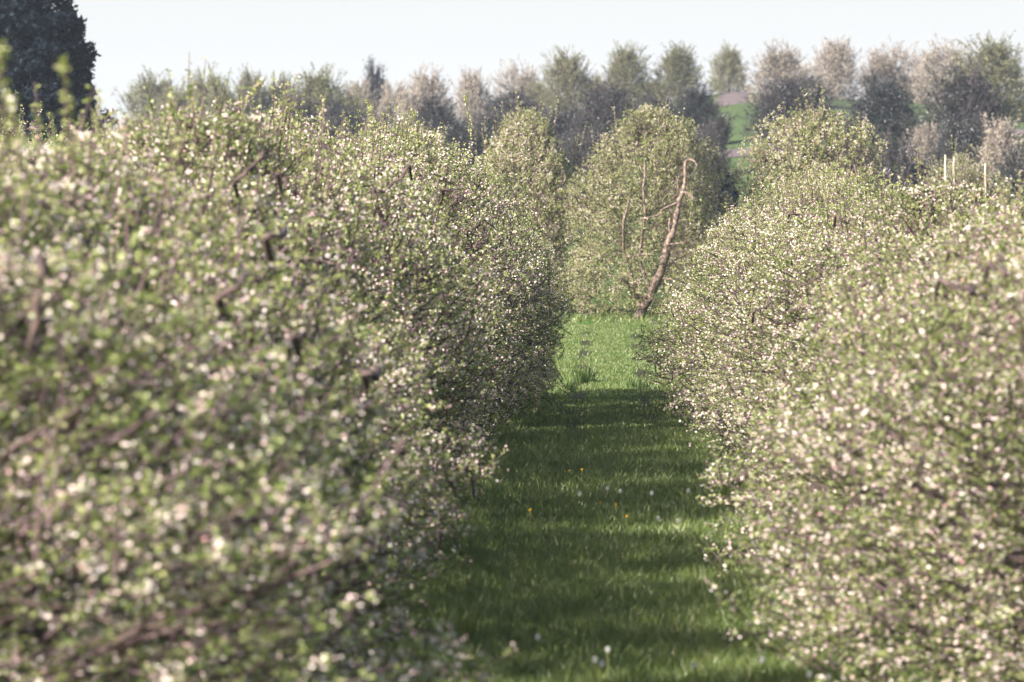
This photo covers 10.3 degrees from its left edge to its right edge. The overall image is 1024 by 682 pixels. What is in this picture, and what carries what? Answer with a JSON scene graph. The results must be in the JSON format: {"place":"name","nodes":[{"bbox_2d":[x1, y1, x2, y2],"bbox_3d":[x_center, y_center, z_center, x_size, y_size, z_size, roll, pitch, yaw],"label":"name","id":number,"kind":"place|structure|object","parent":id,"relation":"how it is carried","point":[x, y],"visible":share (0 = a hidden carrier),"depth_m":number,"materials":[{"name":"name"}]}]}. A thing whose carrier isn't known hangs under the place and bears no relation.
{"place":"outdoors","nodes":[
{"label":"outdoors","id":0,"kind":"place"},
{"bbox_2d":[0,0,1023,133],"label":"sky","id":1,"kind":"structure","parent":0,"point":[266,36],"materials":[{"name":"white"}]},
{"bbox_2d":[9,93,1023,681],"bbox_3d":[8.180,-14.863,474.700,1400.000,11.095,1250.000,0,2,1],"label":"ground","id":2,"kind":"structure","parent":0,"point":[739,125],"depth_m":260.85,"materials":[{"name":"green plant"}]},
{"bbox_2d":[0,124,67,179],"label":"apple tree","id":3,"kind":"object","parent":2,"relation":"on","point":[13,156],"depth_m":79.89,"materials":[{"name":"green plant"}]},
{"bbox_2d":[0,90,68,168],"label":"apple tree","id":4,"kind":"object","parent":2,"relation":"on","point":[9,129],"visible":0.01,"depth_m":84.36,"materials":[{"name":"green plant"}]},
{"bbox_2d":[0,0,118,153],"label":"evergreen tree","id":5,"kind":"object","parent":2,"relation":"on","point":[38,36],"visible":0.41,"depth_m":212.33,"materials":[{"name":"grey plant"}]},
{"bbox_2d":[31,112,155,172],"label":"apple tree","id":6,"kind":"object","parent":2,"relation":"on","point":[51,134],"depth_m":96.47,"materials":[{"name":"green plant"}]},
{"bbox_2d":[85,108,150,153],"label":"apple tree","id":7,"kind":"object","parent":2,"relation":"on","point":[117,130],"visible":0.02,"depth_m":144.01,"materials":[{"name":"green plant"}]},
{"bbox_2d":[111,64,180,140],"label":"olive green tree","id":8,"kind":"object","parent":2,"relation":"on","point":[152,89],"visible":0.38,"depth_m":444.27,"materials":[{"name":"grey plant"}]},
{"bbox_2d":[143,76,202,148],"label":"olive green tree","id":9,"kind":"object","parent":2,"relation":"on","point":[179,100],"visible":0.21,"depth_m":409.73,"materials":[{"name":"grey plant"}]},
{"bbox_2d":[0,91,399,681],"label":"apple tree","id":10,"kind":"object","parent":2,"relation":"on","point":[169,104],"visible":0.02,"depth_m":35.85,"materials":[{"name":"green plant"}]},
{"bbox_2d":[175,61,239,115],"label":"olive green tree","id":11,"kind":"object","parent":2,"relation":"on","point":[209,81],"visible":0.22,"depth_m":444.47,"materials":[{"name":"grey plant"}]},
{"bbox_2d":[0,38,424,681],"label":"apple tree","id":12,"kind":"object","parent":2,"relation":"on","point":[160,624],"visible":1,"depth_m":23.84,"materials":[{"name":"green plant"}]},
{"bbox_2d":[0,83,445,681],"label":"apple tree","id":13,"kind":"object","parent":2,"relation":"on","point":[204,271],"visible":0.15,"depth_m":31.84,"materials":[{"name":"green plant"}]},
{"bbox_2d":[195,79,254,119],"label":"olive green tree","id":14,"kind":"object","parent":2,"relation":"on","point":[227,98],"visible":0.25,"depth_m":404.48,"materials":[{"name":"grey plant"}]},
{"bbox_2d":[229,64,277,122],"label":"olive green tree","id":15,"kind":"object","parent":2,"relation":"on","point":[246,81],"visible":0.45,"depth_m":449.48,"materials":[{"name":"grey plant"}]},
{"bbox_2d":[39,84,474,646],"bbox_3d":[-2.519,0.310,39.972,4.718,4.243,4.575,0,2,6],"label":"apple tree","id":16,"kind":"object","parent":2,"relation":"on","point":[387,383],"visible":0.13,"depth_m":39.91,"materials":[{"name":"green plant"}]},
{"bbox_2d":[0,118,516,681],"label":"apple tree","id":17,"kind":"object","parent":2,"relation":"on","point":[10,218],"visible":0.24,"depth_m":27.74,"materials":[{"name":"green plant"}]},
{"bbox_2d":[11,51,508,590],"bbox_3d":[-2.749,0.003,44.290,4.592,4.528,4.417,-1,2,-27],"label":"apple tree","id":18,"kind":"object","parent":2,"relation":"on","point":[231,133],"visible":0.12,"depth_m":44.15,"materials":[{"name":"green plant"}]},
{"bbox_2d":[262,69,297,117],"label":"olive green tree","id":19,"kind":"object","parent":2,"relation":"on","point":[283,80],"visible":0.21,"depth_m":451.64,"materials":[{"name":"grey plant"}]},
{"bbox_2d":[282,89,325,136],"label":"dark plum tree","id":20,"kind":"object","parent":2,"relation":"on","point":[308,108],"visible":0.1,"depth_m":344.65,"materials":[{"name":"grey plant"}]},
{"bbox_2d":[120,69,498,522],"bbox_3d":[-2.342,-0.115,51.928,4.341,4.730,4.777,-1,2,-33],"label":"apple tree","id":21,"kind":"object","parent":2,"relation":"on","point":[419,257],"visible":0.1,"depth_m":51.43,"materials":[{"name":"green plant"}]},
{"bbox_2d":[271,61,353,125],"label":"olive green tree","id":22,"kind":"object","parent":2,"relation":"on","point":[315,87],"visible":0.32,"depth_m":399.69,"materials":[{"name":"grey plant"}]},
{"bbox_2d":[120,98,510,504],"bbox_3d":[-2.499,-0.154,55.661,4.739,4.449,5.215,-1,2,-28],"label":"apple tree","id":23,"kind":"object","parent":2,"relation":"on","point":[462,384],"visible":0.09,"depth_m":55.33,"materials":[{"name":"green plant"}]},
{"bbox_2d":[303,104,356,151],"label":"dark plum tree","id":24,"kind":"object","parent":2,"relation":"on","point":[332,132],"visible":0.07,"depth_m":289.57,"materials":[{"name":"grey plant"}]},
{"bbox_2d":[193,73,472,472],"bbox_3d":[-2.229,-0.451,60.302,3.980,4.802,4.229,1,2,31],"label":"apple tree","id":25,"kind":"object","parent":2,"relation":"on","point":[305,135],"visible":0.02,"depth_m":59.84,"materials":[{"name":"green plant"}]},
{"bbox_2d":[316,98,371,138],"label":"dark plum tree","id":26,"kind":"object","parent":2,"relation":"on","point":[334,104],"visible":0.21,"depth_m":349.14,"materials":[{"name":"grey plant"}]},
{"bbox_2d":[325,84,378,123],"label":"tree","id":27,"kind":"object","parent":2,"relation":"on","point":[359,103],"visible":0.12,"depth_m":409.43,"materials":[{"name":"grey plant"}]},
{"bbox_2d":[344,77,382,117],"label":"blossoming tree","id":28,"kind":"object","parent":2,"relation":"on","point":[366,93],"visible":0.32,"depth_m":449.88,"materials":[{"name":"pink plant"}]},
{"bbox_2d":[360,54,388,120],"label":"dark plum tree","id":29,"kind":"object","parent":2,"relation":"on","point":[375,78],"visible":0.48,"depth_m":451.60,"materials":[{"name":"grey plant"}]},
{"bbox_2d":[284,276,466,571],"bbox_3d":[-2.414,0.561,47.674,4.480,3.108,4.444,1,2,19],"label":"apple tree","id":30,"kind":"object","parent":2,"relation":"on","point":[396,350],"visible":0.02,"depth_m":47.46,"materials":[{"name":"green plant"}]},
{"bbox_2d":[351,104,400,142],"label":"dark plum tree","id":31,"kind":"object","parent":2,"relation":"on","point":[378,120],"visible":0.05,"depth_m":299.75,"materials":[{"name":"grey plant"}]},
{"bbox_2d":[269,97,502,461],"bbox_3d":[-2.133,-0.444,63.750,4.666,4.597,4.524,1,2,35],"label":"apple tree","id":32,"kind":"object","parent":2,"relation":"on","point":[433,184],"visible":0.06,"depth_m":63.94,"materials":[{"name":"green plant"}]},
{"bbox_2d":[367,76,412,124],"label":"blossoming tree","id":33,"kind":"object","parent":2,"relation":"on","point":[390,96],"visible":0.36,"depth_m":439.58,"materials":[{"name":"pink plant"}]},
{"bbox_2d":[386,84,425,142],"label":"blossoming tree","id":34,"kind":"object","parent":2,"relation":"on","point":[405,99],"visible":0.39,"depth_m":399.45,"materials":[{"name":"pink plant"}]},
{"bbox_2d":[348,100,468,165],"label":"apple tree","id":35,"kind":"object","parent":2,"relation":"on","point":[413,127],"visible":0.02,"depth_m":143.01,"materials":[{"name":"green plant"}]},
{"bbox_2d":[281,101,542,437],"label":"apple tree","id":36,"kind":"object","parent":2,"relation":"on","point":[509,286],"visible":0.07,"depth_m":71.95,"materials":[{"name":"green plant"}]},
{"bbox_2d":[393,59,460,130],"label":"blossoming tree","id":37,"kind":"object","parent":2,"relation":"on","point":[425,83],"visible":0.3,"depth_m":445.44,"materials":[{"name":"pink plant"}]},
{"bbox_2d":[392,88,472,149],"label":"dark plum tree","id":38,"kind":"object","parent":2,"relation":"on","point":[436,113],"visible":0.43,"depth_m":339.17,"materials":[{"name":"grey plant"}]},
{"bbox_2d":[364,99,502,449],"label":"apple tree","id":39,"kind":"object","parent":2,"relation":"on","point":[482,383],"visible":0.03,"depth_m":67.82,"materials":[{"name":"green plant"}]},
{"bbox_2d":[326,94,552,432],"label":"apple tree","id":40,"kind":"object","parent":2,"relation":"on","point":[413,138],"visible":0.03,"depth_m":76.06,"materials":[{"name":"green plant"}]},
{"bbox_2d":[424,599,487,645],"bbox_3d":[-0.384,1.964,39.405,0.462,0.359,0.476,0,2,1],"label":"grass tuft","id":41,"kind":"object","parent":2,"relation":"on","point":[463,629],"visible":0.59,"depth_m":39.34,"materials":[{"name":"green plant"}]},
{"bbox_2d":[434,113,496,172],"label":"dark plum tree","id":42,"kind":"object","parent":2,"relation":"on","point":[461,136],"visible":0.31,"depth_m":289.30,"materials":[{"name":"grey plant"}]},
{"bbox_2d":[385,112,555,425],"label":"apple tree","id":43,"kind":"object","parent":2,"relation":"on","point":[521,298],"visible":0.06,"depth_m":79.84,"materials":[{"name":"green plant"}]},
{"bbox_2d":[449,66,496,130],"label":"blossoming tree","id":44,"kind":"object","parent":2,"relation":"on","point":[473,88],"visible":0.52,"depth_m":399.21,"materials":[{"name":"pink plant"}]},
{"bbox_2d":[404,122,562,417],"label":"apple tree","id":45,"kind":"object","parent":2,"relation":"on","point":[530,389],"visible":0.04,"depth_m":83.65,"materials":[{"name":"green plant"}]},
{"bbox_2d":[457,105,525,168],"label":"dark plum tree","id":46,"kind":"object","parent":2,"relation":"on","point":[489,118],"visible":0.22,"depth_m":329.33,"materials":[{"name":"grey plant"}]},
{"bbox_2d":[429,177,571,409],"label":"apple tree","id":47,"kind":"object","parent":2,"relation":"on","point":[552,341],"visible":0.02,"depth_m":87.16,"materials":[{"name":"green plant"}]},
{"bbox_2d":[464,83,552,139],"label":"dark plum tree","id":48,"kind":"object","parent":2,"relation":"on","point":[507,103],"visible":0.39,"depth_m":389.11,"materials":[{"name":"grey plant"}]},
{"bbox_2d":[486,51,547,110],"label":"blossoming tree","id":49,"kind":"object","parent":2,"relation":"on","point":[523,81],"visible":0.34,"depth_m":439.23,"materials":[{"name":"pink plant"}]},
{"bbox_2d":[521,78,551,117],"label":"olive green tree","id":50,"kind":"object","parent":2,"relation":"on","point":[539,87],"visible":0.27,"depth_m":429.37,"materials":[{"name":"grey plant"}]},
{"bbox_2d":[510,228,576,402],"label":"apple tree","id":51,"kind":"object","parent":2,"relation":"on","point":[558,305],"visible":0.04,"depth_m":92.16,"materials":[{"name":"green plant"}]},
{"bbox_2d":[453,91,635,313],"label":"apple tree","id":52,"kind":"object","parent":2,"relation":"on","point":[549,167],"visible":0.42,"depth_m":141.83,"materials":[{"name":"green plant"}]},
{"bbox_2d":[536,100,587,161],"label":"dark plum tree","id":53,"kind":"object","parent":2,"relation":"on","point":[559,127],"visible":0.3,"depth_m":339.26,"materials":[{"name":"grey plant"}]},
{"bbox_2d":[532,44,604,123],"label":"olive green tree","id":54,"kind":"object","parent":2,"relation":"on","point":[568,72],"visible":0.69,"depth_m":413.78,"materials":[{"name":"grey plant"}]},
{"bbox_2d":[569,364,597,382],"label":"weed clump","id":55,"kind":"object","parent":2,"relation":"on","point":[587,375],"visible":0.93,"depth_m":100.72,"materials":[{"name":"green plant"}]},
{"bbox_2d":[547,118,625,217],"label":"dark plum tree","id":56,"kind":"object","parent":2,"relation":"on","point":[587,146],"visible":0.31,"depth_m":269.12,"materials":[{"name":"grey plant"}]},
{"bbox_2d":[553,72,659,159],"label":"dark plum tree","id":57,"kind":"object","parent":2,"relation":"on","point":[605,102],"visible":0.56,"depth_m":333.80,"materials":[{"name":"grey plant"}]},
{"bbox_2d":[586,39,662,109],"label":"olive green tree","id":58,"kind":"object","parent":2,"relation":"on","point":[623,61],"visible":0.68,"depth_m":428.76,"materials":[{"name":"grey plant"}]},
{"bbox_2d":[625,377,648,388],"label":"weed clump","id":59,"kind":"object","parent":2,"relation":"on","point":[641,385],"visible":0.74,"depth_m":97.55,"materials":[{"name":"green plant"}]},
{"bbox_2d":[548,92,737,319],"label":"leaning apple tree","id":60,"kind":"object","parent":2,"relation":"on","point":[669,168],"visible":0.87,"depth_m":138.82,"materials":[{"name":"green plant"}]},
{"bbox_2d":[625,90,680,137],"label":"dark plum tree","id":61,"kind":"object","parent":2,"relation":"on","point":[650,100],"visible":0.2,"depth_m":359.54,"materials":[{"name":"grey plant"}]},
{"bbox_2d":[640,40,709,103],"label":"olive green tree","id":62,"kind":"object","parent":2,"relation":"on","point":[674,59],"visible":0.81,"depth_m":428.84,"materials":[{"name":"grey plant"}]},
{"bbox_2d":[667,79,737,148],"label":"dark plum tree","id":63,"kind":"object","parent":2,"relation":"on","point":[697,105],"visible":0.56,"depth_m":338.90,"materials":[{"name":"grey plant"}]},
{"bbox_2d":[683,133,735,231],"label":"dark plum tree","id":64,"kind":"object","parent":2,"relation":"on","point":[716,164],"visible":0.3,"depth_m":254.50,"materials":[{"name":"grey plant"}]},
{"bbox_2d":[687,109,736,175],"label":"dark plum tree","id":65,"kind":"object","parent":2,"relation":"on","point":[719,129],"visible":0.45,"depth_m":294.48,"materials":[{"name":"grey plant"}]},
{"bbox_2d":[713,172,738,221],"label":"evergreen shrub","id":66,"kind":"object","parent":2,"relation":"on","point":[727,186],"visible":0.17,"depth_m":189.73,"materials":[{"name":"green plant"}]},
{"bbox_2d":[703,39,753,94],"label":"olive green tree","id":67,"kind":"object","parent":2,"relation":"on","point":[730,69],"visible":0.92,"depth_m":450.79,"materials":[{"name":"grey plant"}]},
{"bbox_2d":[643,171,880,427],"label":"apple tree","id":68,"kind":"object","parent":2,"relation":"on","point":[712,259],"visible":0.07,"depth_m":76.98,"materials":[{"name":"green plant"}]},
{"bbox_2d":[630,175,893,410],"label":"apple tree","id":69,"kind":"object","parent":2,"relation":"on","point":[663,339],"visible":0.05,"depth_m":85.51,"materials":[{"name":"green plant"}]},
{"bbox_2d":[668,167,869,402],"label":"apple tree","id":70,"kind":"object","parent":2,"relation":"on","point":[689,261],"visible":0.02,"depth_m":89.09,"materials":[{"name":"green plant"}]},
{"bbox_2d":[664,176,897,437],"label":"apple tree","id":71,"kind":"object","parent":2,"relation":"on","point":[688,323],"visible":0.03,"depth_m":72.76,"materials":[{"name":"green plant"}]},
{"bbox_2d":[737,38,824,104],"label":"blossoming tree","id":72,"kind":"object","parent":2,"relation":"on","point":[781,67],"visible":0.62,"depth_m":393.81,"materials":[{"name":"grey plant"}]},
{"bbox_2d":[668,168,899,444],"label":"apple tree","id":73,"kind":"object","parent":2,"relation":"on","point":[735,288],"visible":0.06,"depth_m":68.57,"materials":[{"name":"green plant"}]},
{"bbox_2d":[672,154,901,416],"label":"apple tree","id":74,"kind":"object","parent":2,"relation":"on","point":[802,197],"visible":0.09,"depth_m":80.99,"materials":[{"name":"green plant"}]},
{"bbox_2d":[739,72,847,141],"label":"dark plum tree","id":75,"kind":"object","parent":2,"relation":"on","point":[787,92],"visible":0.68,"depth_m":339.01,"materials":[{"name":"grey plant"}]},
{"bbox_2d":[697,81,902,269],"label":"apple tree","id":76,"kind":"object","parent":2,"relation":"on","point":[800,145],"visible":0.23,"depth_m":140.41,"materials":[{"name":"green plant"}]},
{"bbox_2d":[724,146,898,157],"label":"soil strip","id":77,"kind":"object","parent":2,"relation":"on","point":[734,152],"visible":0.1,"depth_m":324.57,"materials":[{"name":"soil"}]},
{"bbox_2d":[718,144,911,270],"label":"apple tree","id":78,"kind":"object","parent":2,"relation":"on","point":[839,175],"visible":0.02,"depth_m":92.40,"materials":[{"name":"green plant"}]},
{"bbox_2d":[796,73,837,104],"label":"dark plum tree","id":79,"kind":"object","parent":2,"relation":"on","point":[819,96],"visible":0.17,"depth_m":398.92,"materials":[{"name":"grey plant"}]},
{"bbox_2d":[792,100,852,137],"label":"dark plum tree","id":80,"kind":"object","parent":2,"relation":"on","point":[825,108],"visible":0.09,"depth_m":344.17,"materials":[{"name":"grey plant"}]},
{"bbox_2d":[693,167,959,460],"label":"apple tree","id":81,"kind":"object","parent":2,"relation":"on","point":[824,227],"visible":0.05,"depth_m":65.23,"materials":[{"name":"green plant"}]},
{"bbox_2d":[695,185,968,482],"bbox_3d":[4.012,0.057,60.677,5.081,3.442,4.888,-1,2,-37],"label":"apple tree","id":82,"kind":"object","parent":2,"relation":"on","point":[779,300],"visible":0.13,"depth_m":60.31,"materials":[{"name":"green plant"}]},
{"bbox_2d":[799,35,869,100],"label":"blossoming tree","id":83,"kind":"object","parent":2,"relation":"on","point":[837,75],"visible":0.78,"depth_m":428.73,"materials":[{"name":"grey plant"}]},
{"bbox_2d":[664,143,1023,494],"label":"apple tree","id":84,"kind":"object","parent":2,"relation":"on","point":[876,231],"visible":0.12,"depth_m":56.93,"materials":[{"name":"green plant"}]},
{"bbox_2d":[816,110,886,186],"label":"tree","id":85,"kind":"object","parent":2,"relation":"on","point":[872,142],"visible":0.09,"depth_m":279.08,"materials":[{"name":"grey plant"}]},
{"bbox_2d":[695,178,1023,595],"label":"apple tree","id":86,"kind":"object","parent":2,"relation":"on","point":[778,480],"visible":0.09,"depth_m":44.94,"materials":[{"name":"green plant"}]},
{"bbox_2d":[704,235,1023,681],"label":"apple tree","id":87,"kind":"object","parent":2,"relation":"on","point":[964,522],"visible":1,"depth_m":32.12,"materials":[{"name":"green plant"}]},
{"bbox_2d":[719,226,1023,681],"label":"apple tree","id":88,"kind":"object","parent":2,"relation":"on","point":[825,421],"visible":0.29,"depth_m":36.62,"materials":[{"name":"green plant"}]},
{"bbox_2d":[828,70,935,161],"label":"dark plum tree","id":89,"kind":"object","parent":2,"relation":"on","point":[877,101],"visible":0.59,"depth_m":308.90,"materials":[{"name":"grey plant"}]},
{"bbox_2d":[745,177,1023,553],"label":"apple tree","id":90,"kind":"object","parent":2,"relation":"on","point":[898,259],"visible":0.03,"depth_m":48.52,"materials":[{"name":"green plant"}]},
{"bbox_2d":[751,170,1023,512],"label":"apple tree","id":91,"kind":"object","parent":2,"relation":"on","point":[809,371],"visible":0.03,"depth_m":53.11,"materials":[{"name":"green plant"}]},
{"bbox_2d":[851,34,928,102],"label":"blossoming tree","id":92,"kind":"object","parent":2,"relation":"on","point":[886,62],"visible":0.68,"depth_m":433.35,"materials":[{"name":"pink plant"}]},
{"bbox_2d":[865,119,932,199],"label":"dark plum tree","id":93,"kind":"object","parent":2,"relation":"on","point":[902,157],"visible":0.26,"depth_m":229.36,"materials":[{"name":"grey plant"}]},
{"bbox_2d":[787,205,1023,641],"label":"apple tree","id":94,"kind":"object","parent":2,"relation":"on","point":[980,250],"visible":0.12,"depth_m":40.93,"materials":[{"name":"green plant"}]},
{"bbox_2d":[898,118,944,182],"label":"blossoming tree","id":95,"kind":"object","parent":2,"relation":"on","point":[924,140],"visible":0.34,"depth_m":284.30,"materials":[{"name":"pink plant"}]},
{"bbox_2d":[910,164,943,202],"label":"evergreen shrub","id":96,"kind":"object","parent":2,"relation":"on","point":[914,171],"visible":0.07,"depth_m":221.48,"materials":[{"name":"green plant"}]},
{"bbox_2d":[905,33,971,104],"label":"blossoming tree","id":97,"kind":"object","parent":2,"relation":"on","point":[934,60],"visible":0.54,"depth_m":430.40,"materials":[{"name":"grey plant"}]},
{"bbox_2d":[920,103,989,193],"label":"dark plum tree","id":98,"kind":"object","parent":2,"relation":"on","point":[965,139],"visible":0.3,"depth_m":261.04,"materials":[{"name":"grey plant"}]},
{"bbox_2d":[894,54,1023,165],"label":"dark plum tree","id":99,"kind":"object","parent":2,"relation":"on","point":[973,92],"visible":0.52,"depth_m":298.67,"materials":[{"name":"grey plant"}]},
{"bbox_2d":[904,135,1023,225],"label":"apple tree","id":100,"kind":"object","parent":2,"relation":"on","point":[971,176],"visible":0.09,"depth_m":138.33,"materials":[{"name":"green plant"}]},
{"bbox_2d":[926,30,1023,122],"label":"olive green tree","id":101,"kind":"object","parent":2,"relation":"on","point":[995,55],"visible":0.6,"depth_m":378.25,"materials":[{"name":"grey plant"}]},
{"bbox_2d":[969,112,1023,205],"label":"blossoming tree","id":102,"kind":"object","parent":2,"relation":"on","point":[996,140],"visible":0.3,"depth_m":254.14,"materials":[{"name":"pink plant"}]},
{"bbox_2d":[987,139,1023,207],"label":"dark plum tree","id":103,"kind":"object","parent":2,"relation":"on","point":[1011,173],"visible":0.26,"depth_m":236.99,"materials":[{"name":"grey plant"}]},
{"bbox_2d":[329,300,946,681],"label":"grass","id":104,"kind":"structure","parent":0,"point":[636,461],"depth_m":48.02,"materials":[{"name":"green plant"}]},
{"bbox_2d":[714,91,750,105],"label":"dirt track","id":105,"kind":"structure","parent":0,"point":[731,97],"depth_m":409.13,"materials":[{"name":"soil"}]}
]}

